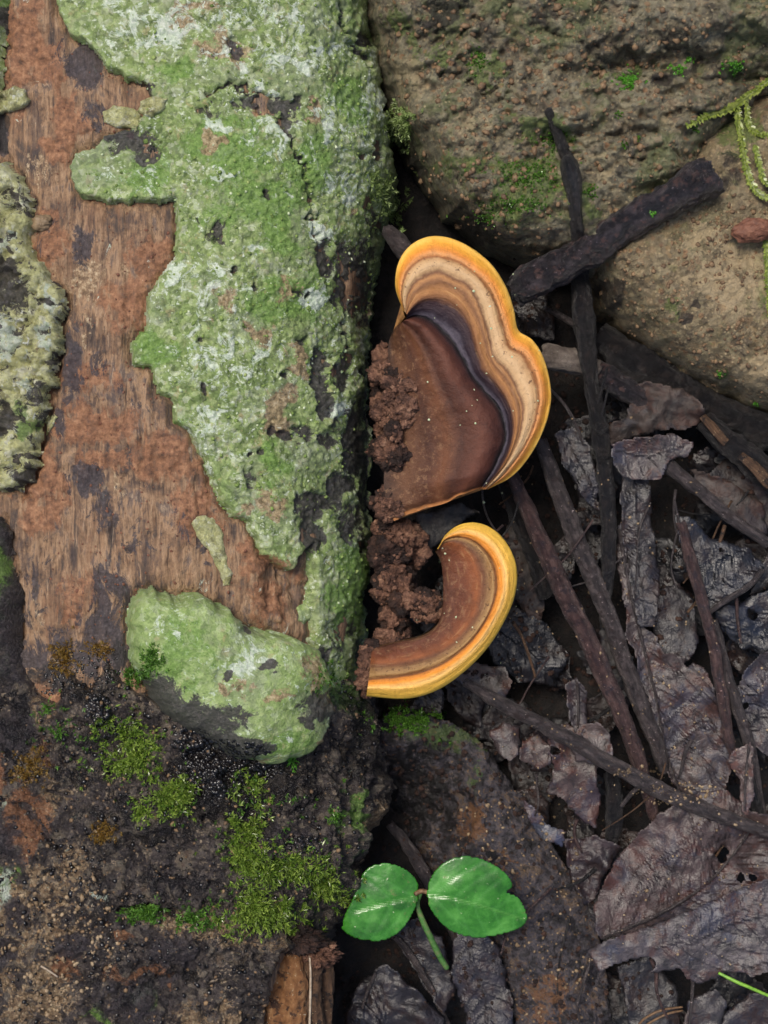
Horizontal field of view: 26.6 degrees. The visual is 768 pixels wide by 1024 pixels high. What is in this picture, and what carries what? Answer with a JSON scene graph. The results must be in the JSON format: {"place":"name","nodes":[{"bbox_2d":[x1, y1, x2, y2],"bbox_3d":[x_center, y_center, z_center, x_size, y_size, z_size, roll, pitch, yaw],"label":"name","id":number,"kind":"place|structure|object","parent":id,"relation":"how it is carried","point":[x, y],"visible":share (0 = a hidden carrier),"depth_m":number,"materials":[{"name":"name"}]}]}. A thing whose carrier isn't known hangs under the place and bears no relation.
{"place":"outdoors","nodes":[
{"label":"outdoors","id":0,"kind":"place"},
{"bbox_2d":[332,140,767,1023],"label":"ground","id":1,"kind":"structure","parent":0,"point":[420,218],"depth_m":0.53,"materials":[{"name":"soil"}]},
{"bbox_2d":[0,0,442,1023],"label":"rotting log","id":2,"kind":"object","parent":1,"relation":"on","point":[246,662],"visible":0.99,"depth_m":0.45,"materials":[{"name":"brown wood"}]},
{"bbox_2d":[7,745,50,789],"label":"moss clump","id":3,"kind":"object","parent":2,"relation":"on","point":[28,767],"visible":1,"depth_m":0.45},
{"bbox_2d":[0,844,117,1023],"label":"grit","id":4,"kind":"object","parent":2,"relation":"on","point":[35,997],"visible":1,"depth_m":0.45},
{"bbox_2d":[35,648,122,699],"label":"dead moss","id":5,"kind":"object","parent":2,"relation":"on","point":[107,676],"visible":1,"depth_m":0.45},
{"bbox_2d":[47,625,113,678],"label":"moss clump","id":6,"kind":"object","parent":2,"relation":"on","point":[63,653],"visible":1,"depth_m":0.45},
{"bbox_2d":[84,818,122,845],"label":"moss clump","id":7,"kind":"object","parent":2,"relation":"on","point":[102,837],"visible":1,"depth_m":0.45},
{"bbox_2d":[3,681,216,827],"bbox_3d":[-0.072,0.067,0.451,0.066,0.008,0.034,20,90,0],"label":"moss clump","id":8,"kind":"object","parent":2,"relation":"on","point":[118,719],"visible":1,"depth_m":0.45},
{"bbox_2d":[77,704,167,790],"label":"moss clump","id":9,"kind":"object","parent":2,"relation":"on","point":[132,756],"visible":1,"depth_m":0.45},
{"bbox_2d":[34,51,246,661],"bbox_3d":[-0.068,-0.044,0.454,0.060,0.008,0.171,0,90,0],"label":"grit","id":10,"kind":"object","parent":2,"relation":"on","point":[156,398],"visible":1,"depth_m":0.45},
{"bbox_2d":[115,642,171,697],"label":"moss clump","id":11,"kind":"object","parent":2,"relation":"on","point":[142,657],"visible":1,"depth_m":0.44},
{"bbox_2d":[115,894,181,926],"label":"moss clump","id":12,"kind":"object","parent":2,"relation":"on","point":[147,912],"visible":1,"depth_m":0.45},
{"bbox_2d":[128,773,201,829],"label":"moss clump","id":13,"kind":"object","parent":2,"relation":"on","point":[173,799],"visible":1,"depth_m":0.45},
{"bbox_2d":[0,679,375,1023],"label":"grit","id":14,"kind":"object","parent":2,"relation":"on","point":[101,922],"visible":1,"depth_m":0.45,"materials":[{"name":"soil"}]},
{"bbox_2d":[84,694,324,852],"bbox_3d":[-0.046,0.069,0.454,0.079,0.023,0.025,34,90,0],"label":"dead moss","id":15,"kind":"object","parent":2,"relation":"on","point":[197,747],"visible":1,"depth_m":0.45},
{"bbox_2d":[175,905,239,933],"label":"moss clump","id":16,"kind":"object","parent":2,"relation":"on","point":[190,919],"visible":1,"depth_m":0.45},
{"bbox_2d":[86,0,382,678],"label":"lichen granules","id":17,"kind":"object","parent":2,"relation":"on","point":[282,229],"visible":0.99,"depth_m":0.46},
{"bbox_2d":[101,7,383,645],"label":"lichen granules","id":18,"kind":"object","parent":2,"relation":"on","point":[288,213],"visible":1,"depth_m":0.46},
{"bbox_2d":[219,767,276,888],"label":"moss clump","id":19,"kind":"object","parent":2,"relation":"on","point":[243,861],"visible":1,"depth_m":0.45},
{"bbox_2d":[155,772,363,929],"bbox_3d":[-0.031,0.103,0.471,0.052,0.041,0.044,31,90,0],"label":"moss clump","id":20,"kind":"object","parent":2,"relation":"on","point":[278,836],"visible":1,"depth_m":0.46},
{"bbox_2d":[192,841,367,944],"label":"moss clump","id":21,"kind":"object","parent":2,"relation":"on","point":[325,889],"visible":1,"depth_m":0.46,"materials":[{"name":"plant"}]},
{"bbox_2d":[365,342,436,638],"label":"wood crumbs","id":22,"kind":"object","parent":2,"relation":"on","point":[398,401],"visible":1,"depth_m":0.48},
{"bbox_2d":[366,522,516,698],"bbox_3d":[0.018,0.033,0.482,0.029,0.019,0.062,33,90,0],"label":"bracket fungus","id":23,"kind":"object","parent":2,"relation":"on","point":[479,588],"visible":1,"depth_m":0.47},
{"bbox_2d":[384,236,550,520],"bbox_3d":[0.024,-0.039,0.479,0.049,0.021,0.084,0,90,0],"label":"bracket fungus","id":24,"kind":"object","parent":2,"relation":"on","point":[442,330],"visible":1,"depth_m":0.47},
{"bbox_2d":[365,168,417,247],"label":"moss clump","id":25,"kind":"object","parent":1,"relation":"on","point":[380,188],"visible":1,"depth_m":0.49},
{"bbox_2d":[345,964,444,1023],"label":"dead leaf","id":26,"kind":"object","parent":1,"relation":"on","point":[385,994],"visible":1,"depth_m":0.50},
{"bbox_2d":[381,224,410,259],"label":"twig","id":27,"kind":"object","parent":1,"relation":"on","point":[398,242],"visible":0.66,"depth_m":0.49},
{"bbox_2d":[382,98,422,154],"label":"moss clump","id":28,"kind":"object","parent":1,"relation":"on","point":[399,127],"visible":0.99,"depth_m":0.50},
{"bbox_2d":[386,821,454,940],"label":"twig","id":29,"kind":"object","parent":1,"relation":"on","point":[411,851],"visible":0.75,"depth_m":0.51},
{"bbox_2d":[391,936,450,1023],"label":"root stick","id":30,"kind":"object","parent":1,"relation":"on","point":[404,947],"visible":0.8,"depth_m":0.51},
{"bbox_2d":[394,917,455,1012],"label":"dead leaf","id":31,"kind":"object","parent":1,"relation":"on","point":[439,976],"visible":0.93,"depth_m":0.51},
{"bbox_2d":[342,856,526,969],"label":"seedling","id":32,"kind":"object","parent":31,"relation":"on","point":[469,896],"visible":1,"depth_m":0.48,"materials":[{"name":"green plant"}]},
{"bbox_2d":[410,689,443,718],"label":"leaf fragment","id":33,"kind":"object","parent":1,"relation":"on","point":[435,699],"visible":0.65,"depth_m":0.51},
{"bbox_2d":[413,503,479,547],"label":"dead leaf","id":34,"kind":"object","parent":1,"relation":"on","point":[438,525],"visible":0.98,"depth_m":0.50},
{"bbox_2d":[444,679,484,727],"bbox_3d":[0.026,0.059,0.519,0.012,0.005,0.022,-28,90,0],"label":"leaf fragment","id":35,"kind":"object","parent":1,"relation":"on","point":[470,711],"visible":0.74,"depth_m":0.52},
{"bbox_2d":[451,933,512,1023],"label":"dead leaf","id":36,"kind":"object","parent":1,"relation":"on","point":[476,958],"visible":0.97,"depth_m":0.51,"materials":[{"name":"plant"}]},
{"bbox_2d":[456,662,512,696],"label":"dead leaf","id":37,"kind":"object","parent":1,"relation":"on","point":[498,679],"visible":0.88,"depth_m":0.51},
{"bbox_2d":[378,710,611,1023],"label":"bark slab","id":38,"kind":"object","parent":1,"relation":"on","point":[543,992],"depth_m":0.51,"materials":[{"name":"wood"}]},
{"bbox_2d":[358,699,450,745],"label":"moss clump","id":39,"kind":"object","parent":38,"relation":"on","point":[394,717],"visible":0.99,"depth_m":0.50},
{"bbox_2d":[476,698,535,762],"bbox_3d":[0.039,0.070,0.522,0.022,0.004,0.018,-30,90,0],"label":"leaf fragment","id":40,"kind":"object","parent":1,"relation":"on","point":[490,715],"visible":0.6,"depth_m":0.52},
{"bbox_2d":[489,721,520,760],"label":"dead leaf","id":41,"kind":"object","parent":40,"relation":"on","point":[502,734],"visible":1,"depth_m":0.50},
{"bbox_2d":[450,794,592,1021],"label":"crumbs","id":42,"kind":"object","parent":1,"relation":"on","point":[487,805],"visible":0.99,"depth_m":0.51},
{"bbox_2d":[506,522,544,626],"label":"dead leaf","id":43,"kind":"object","parent":1,"relation":"on","point":[525,577],"visible":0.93,"depth_m":0.51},
{"bbox_2d":[498,480,553,600],"bbox_3d":[0.044,0.008,0.506,0.006,0.007,0.041,-20,90,0],"label":"black flat stick","id":44,"kind":"object","parent":1,"relation":"on","point":[543,589],"visible":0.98,"depth_m":0.50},
{"bbox_2d":[487,605,568,686],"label":"dead leaf","id":45,"kind":"object","parent":1,"relation":"on","point":[509,649],"visible":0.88,"depth_m":0.51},
{"bbox_2d":[508,754,551,801],"bbox_3d":[0.048,0.085,0.524,0.016,0.006,0.024,0,90,0],"label":"leaf fragment","id":46,"kind":"object","parent":1,"relation":"on","point":[523,771],"visible":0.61,"depth_m":0.52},
{"bbox_2d":[515,786,549,823],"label":"leaf fragment","id":47,"kind":"object","parent":1,"relation":"on","point":[530,796],"visible":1,"depth_m":0.52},
{"bbox_2d":[512,294,554,340],"bbox_3d":[0.049,-0.064,0.522,0.013,0.007,0.020,-32,90,0],"label":"leaf fragment","id":48,"kind":"object","parent":1,"relation":"on","point":[541,320],"visible":0.68,"depth_m":0.52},
{"bbox_2d":[523,730,559,771],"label":"leaf fragment","id":49,"kind":"object","parent":1,"relation":"on","point":[533,768],"visible":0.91,"depth_m":0.51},
{"bbox_2d":[519,734,550,768],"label":"dead leaf","id":50,"kind":"object","parent":49,"relation":"on","point":[532,747],"visible":1,"depth_m":0.50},
{"bbox_2d":[524,800,565,846],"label":"dead leaf","id":51,"kind":"object","parent":1,"relation":"on","point":[555,835],"visible":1,"depth_m":0.50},
{"bbox_2d":[340,258,767,1023],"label":"soil crumbs","id":52,"kind":"object","parent":1,"relation":"on","point":[550,770],"visible":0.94,"depth_m":0.51,"materials":[{"name":"brown soil"}]},
{"bbox_2d":[554,536,574,579],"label":"leaf fragment","id":53,"kind":"object","parent":1,"relation":"on","point":[563,550],"visible":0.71,"depth_m":0.51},
{"bbox_2d":[367,0,767,282],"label":"mossy rock","id":54,"kind":"object","parent":1,"relation":"on","point":[734,28],"visible":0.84,"depth_m":0.47,"materials":[{"name":"stone"}]},
{"bbox_2d":[446,131,581,228],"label":"rock moss","id":55,"kind":"object","parent":54,"relation":"on","point":[483,216],"visible":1,"depth_m":0.47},
{"bbox_2d":[387,0,766,255],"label":"grit","id":56,"kind":"object","parent":54,"relation":"on","point":[569,58],"visible":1,"depth_m":0.47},
{"bbox_2d":[465,46,699,200],"bbox_3d":[0.054,-0.110,0.471,0.072,0.008,0.031,19,90,0],"label":"rock moss","id":57,"kind":"object","parent":54,"relation":"on","point":[479,56],"visible":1,"depth_m":0.47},
{"bbox_2d":[610,53,744,90],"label":"rock moss","id":58,"kind":"object","parent":54,"relation":"on","point":[736,69],"visible":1,"depth_m":0.48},
{"bbox_2d":[685,78,767,128],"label":"moss strand","id":59,"kind":"object","parent":54,"relation":"on","point":[740,102],"visible":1,"depth_m":0.48},
{"bbox_2d":[541,343,601,375],"bbox_3d":[0.057,-0.047,0.498,0.020,0.010,0.010,0,90,0],"label":"pale wood piece","id":60,"kind":"object","parent":1,"relation":"on","point":[556,357],"visible":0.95,"depth_m":0.49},
{"bbox_2d":[545,723,600,827],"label":"dead leaf","id":61,"kind":"object","parent":1,"relation":"on","point":[584,803],"visible":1,"depth_m":0.50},
{"bbox_2d":[568,722,612,763],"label":"dead leaf","id":62,"kind":"object","parent":61,"relation":"on","point":[593,731],"visible":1,"depth_m":0.49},
{"bbox_2d":[565,677,586,735],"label":"dead leaf","id":63,"kind":"object","parent":1,"relation":"on","point":[576,703],"visible":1,"depth_m":0.50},
{"bbox_2d":[564,804,593,838],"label":"leaf fragment","id":64,"kind":"object","parent":1,"relation":"on","point":[583,830],"visible":0.41,"depth_m":0.52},
{"bbox_2d":[544,107,616,628],"bbox_3d":[0.062,-0.041,0.484,0.012,0.038,0.154,-8,90,0],"label":"black twig","id":65,"kind":"object","parent":1,"relation":"on","point":[584,321],"visible":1,"depth_m":0.49,"materials":[{"name":"wood"}]},
{"bbox_2d":[507,471,658,821],"bbox_3d":[0.062,0.040,0.498,0.008,0.012,0.120,-23,90,0],"label":"red brown twig","id":66,"kind":"object","parent":1,"relation":"on","point":[574,613],"visible":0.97,"depth_m":0.49,"materials":[{"name":"wood"}]},
{"bbox_2d":[575,525,600,569],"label":"leaf fragment","id":67,"kind":"object","parent":1,"relation":"on","point":[592,534],"visible":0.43,"depth_m":0.52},
{"bbox_2d":[560,401,621,438],"bbox_3d":[0.066,-0.029,0.515,0.021,0.004,0.008,-22,90,0],"label":"leaf fragment","id":68,"kind":"object","parent":1,"relation":"on","point":[612,416],"visible":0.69,"depth_m":0.52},
{"bbox_2d":[562,834,621,905],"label":"dead leaf","id":69,"kind":"object","parent":1,"relation":"on","point":[599,854],"visible":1,"depth_m":0.50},
{"bbox_2d":[536,438,668,773],"bbox_3d":[0.068,0.029,0.500,0.007,0.009,0.111,-21,90,0],"label":"grey brown twig","id":70,"kind":"object","parent":1,"relation":"on","point":[586,562],"visible":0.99,"depth_m":0.50,"materials":[{"name":"wood"}]},
{"bbox_2d":[584,439,621,497],"bbox_3d":[0.070,-0.013,0.520,0.016,0.005,0.031,-8,90,0],"label":"leaf fragment","id":71,"kind":"object","parent":1,"relation":"on","point":[619,488],"visible":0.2,"depth_m":0.52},
{"bbox_2d":[574,443,621,530],"bbox_3d":[0.067,-0.007,0.510,0.014,0.006,0.036,27,90,0],"label":"leaf fragment","id":72,"kind":"object","parent":71,"relation":"on","point":[589,512],"visible":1,"depth_m":0.51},
{"bbox_2d":[554,426,599,510],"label":"dead leaf","id":73,"kind":"object","parent":72,"relation":"on","point":[577,461],"visible":1,"depth_m":0.50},
{"bbox_2d":[587,696,630,731],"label":"leaf fragment","id":74,"kind":"object","parent":1,"relation":"on","point":[598,704],"visible":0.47,"depth_m":0.52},
{"bbox_2d":[603,772,622,844],"bbox_3d":[0.071,0.092,0.503,0.006,0.009,0.025,0,90,0],"label":"short black stick","id":75,"kind":"object","parent":1,"relation":"on","point":[614,809],"visible":1,"depth_m":0.50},
{"bbox_2d":[606,972,620,988],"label":"leaf fragment","id":76,"kind":"object","parent":1,"relation":"on","point":[614,981],"visible":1,"depth_m":0.52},
{"bbox_2d":[608,986,627,1023],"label":"leaf fragment","id":77,"kind":"object","parent":76,"relation":"on","point":[618,1008],"visible":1,"depth_m":0.52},
{"bbox_2d":[598,359,647,406],"bbox_3d":[0.074,-0.038,0.501,0.025,0.009,0.008,33,90,0],"label":"dark stick","id":78,"kind":"object","parent":1,"relation":"on","point":[621,386],"visible":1,"depth_m":0.50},
{"bbox_2d":[493,416,767,965],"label":"crumbs","id":79,"kind":"object","parent":1,"relation":"on","point":[669,686],"visible":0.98,"depth_m":0.50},
{"bbox_2d":[619,477,659,626],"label":"dead leaf","id":80,"kind":"object","parent":1,"relation":"on","point":[634,498],"visible":1,"depth_m":0.50,"materials":[{"name":"plant"}]},
{"bbox_2d":[617,957,680,1023],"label":"dead leaf","id":81,"kind":"object","parent":1,"relation":"on","point":[647,1003],"visible":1,"depth_m":0.51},
{"bbox_2d":[611,433,692,479],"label":"dead leaf","id":82,"kind":"object","parent":1,"relation":"on","point":[640,458],"visible":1,"depth_m":0.49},
{"bbox_2d":[613,764,726,805],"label":"crumbs","id":83,"kind":"object","parent":1,"relation":"on","point":[684,797],"visible":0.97,"depth_m":0.50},
{"bbox_2d":[655,538,686,584],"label":"leaf fragment","id":84,"kind":"object","parent":1,"relation":"on","point":[663,544],"visible":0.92,"depth_m":0.51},
{"bbox_2d":[616,521,730,793],"bbox_3d":[0.088,0.045,0.501,0.023,0.007,0.090,-17,90,0],"label":"dead leaf","id":85,"kind":"object","parent":1,"relation":"on","point":[709,764],"visible":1,"depth_m":0.50,"materials":[{"name":"plant"}]},
{"bbox_2d":[676,520,735,754],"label":"rusty twig","id":86,"kind":"object","parent":85,"relation":"on","point":[697,584],"visible":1,"depth_m":0.49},
{"bbox_2d":[675,514,763,607],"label":"dead leaf","id":87,"kind":"object","parent":86,"relation":"on","point":[731,568],"visible":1,"depth_m":0.49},
{"bbox_2d":[710,569,764,613],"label":"leaf stalk","id":88,"kind":"object","parent":87,"relation":"on","point":[738,592],"visible":1,"depth_m":0.49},
{"bbox_2d":[589,95,767,412],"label":"sandy rock","id":89,"kind":"object","parent":1,"relation":"on","point":[720,150],"visible":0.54,"depth_m":0.48,"materials":[{"name":"stone"}]},
{"bbox_2d":[507,157,724,306],"bbox_3d":[0.067,-0.082,0.478,0.068,0.026,0.013,-30,90,0],"label":"charred stick","id":90,"kind":"object","parent":89,"relation":"on","point":[691,184],"visible":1,"depth_m":0.47,"materials":[{"name":"wood"}]},
{"bbox_2d":[593,193,767,401],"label":"grit","id":91,"kind":"object","parent":89,"relation":"on","point":[712,265],"visible":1,"depth_m":0.48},
{"bbox_2d":[731,217,767,242],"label":"bark chip","id":92,"kind":"object","parent":89,"relation":"on","point":[748,230],"visible":1,"depth_m":0.47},
{"bbox_2d":[733,107,767,200],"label":"moss strand","id":93,"kind":"object","parent":89,"relation":"on","point":[750,180],"visible":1,"depth_m":0.48},
{"bbox_2d":[593,790,767,939],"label":"dead leaf","id":94,"kind":"object","parent":1,"relation":"on","point":[675,831],"visible":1,"depth_m":0.50,"materials":[{"name":"plant"}]},
{"bbox_2d":[462,678,767,837],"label":"grey twig","id":95,"kind":"object","parent":94,"relation":"on","point":[589,750],"visible":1,"depth_m":0.49,"materials":[{"name":"wood"}]},
{"bbox_2d":[587,879,767,983],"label":"dead leaf","id":96,"kind":"object","parent":94,"relation":"on","point":[733,917],"visible":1,"depth_m":0.49,"materials":[{"name":"plant"}]},
{"bbox_2d":[596,323,767,451],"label":"charcoal branch","id":97,"kind":"object","parent":1,"relation":"on","point":[637,362],"visible":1,"depth_m":0.50,"materials":[{"name":"wood"}]},
{"bbox_2d":[608,381,704,445],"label":"dead leaf","id":98,"kind":"object","parent":97,"relation":"on","point":[666,407],"visible":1,"depth_m":0.50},
{"bbox_2d":[696,412,767,490],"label":"burnt stick","id":99,"kind":"object","parent":97,"relation":"on","point":[748,459],"visible":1,"depth_m":0.49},
{"bbox_2d":[649,598,714,635],"bbox_3d":[0.092,0.033,0.517,0.032,0.009,0.014,23,90,0],"label":"leaf fragment","id":100,"kind":"object","parent":1,"relation":"on","point":[700,630],"visible":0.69,"depth_m":0.52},
{"bbox_2d":[652,584,698,660],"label":"dead leaf","id":101,"kind":"object","parent":100,"relation":"on","point":[682,639],"visible":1,"depth_m":0.51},
{"bbox_2d":[713,619,766,813],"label":"dark wet twig","id":102,"kind":"object","parent":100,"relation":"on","point":[740,716],"visible":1,"depth_m":0.50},
{"bbox_2d":[727,742,754,814],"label":"dead leaf","id":103,"kind":"object","parent":102,"relation":"on","point":[739,760],"visible":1,"depth_m":0.49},
{"bbox_2d":[687,447,719,476],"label":"leaf fragment","id":104,"kind":"object","parent":1,"relation":"on","point":[701,460],"visible":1,"depth_m":0.51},
{"bbox_2d":[683,989,726,1023],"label":"dead leaf","id":105,"kind":"object","parent":1,"relation":"on","point":[709,1007],"visible":1,"depth_m":0.50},
{"bbox_2d":[693,500,726,534],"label":"leaf fragment","id":106,"kind":"object","parent":1,"relation":"on","point":[708,524],"visible":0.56,"depth_m":0.52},
{"bbox_2d":[664,459,767,547],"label":"flat twig","id":107,"kind":"object","parent":1,"relation":"on","point":[677,472],"visible":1,"depth_m":0.49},
{"bbox_2d":[709,972,752,1009],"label":"leaf fragment","id":108,"kind":"object","parent":1,"relation":"on","point":[728,990],"visible":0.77,"depth_m":0.51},
{"bbox_2d":[710,459,767,524],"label":"dead leaf","id":109,"kind":"object","parent":1,"relation":"on","point":[733,474],"visible":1,"depth_m":0.51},
{"bbox_2d":[690,469,767,533],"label":"dead leaf","id":110,"kind":"object","parent":109,"relation":"on","point":[748,508],"visible":1,"depth_m":0.50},
{"bbox_2d":[715,591,767,654],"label":"dead leaf","id":111,"kind":"object","parent":1,"relation":"on","point":[754,634],"visible":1,"depth_m":0.50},
{"bbox_2d":[726,639,758,666],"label":"leaf fragment","id":112,"kind":"object","parent":1,"relation":"on","point":[728,648],"visible":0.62,"depth_m":0.52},
{"bbox_2d":[727,644,754,673],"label":"leaf fragment","id":113,"kind":"object","parent":112,"relation":"on","point":[741,666],"visible":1,"depth_m":0.51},
{"bbox_2d":[723,993,767,1023],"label":"dead leaf","id":114,"kind":"object","parent":1,"relation":"on","point":[751,1008],"visible":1,"depth_m":0.50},
{"bbox_2d":[737,651,767,755],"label":"dead leaf","id":115,"kind":"object","parent":1,"relation":"on","point":[751,683],"visible":1,"depth_m":0.50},
{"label":"leaf fragment","id":116,"kind":"object","parent":1,"relation":"on","visible":0},
{"bbox_2d":[598,629,626,696],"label":"twig","id":117,"kind":"object","parent":116,"relation":"on","point":[604,642],"visible":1,"depth_m":0.51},
{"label":"leaf fragment","id":118,"kind":"object","parent":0,"visible":0},
{"bbox_2d":[749,547,767,594],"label":"dead leaf","id":119,"kind":"object","parent":118,"relation":"on","point":[760,583],"visible":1,"depth_m":0.50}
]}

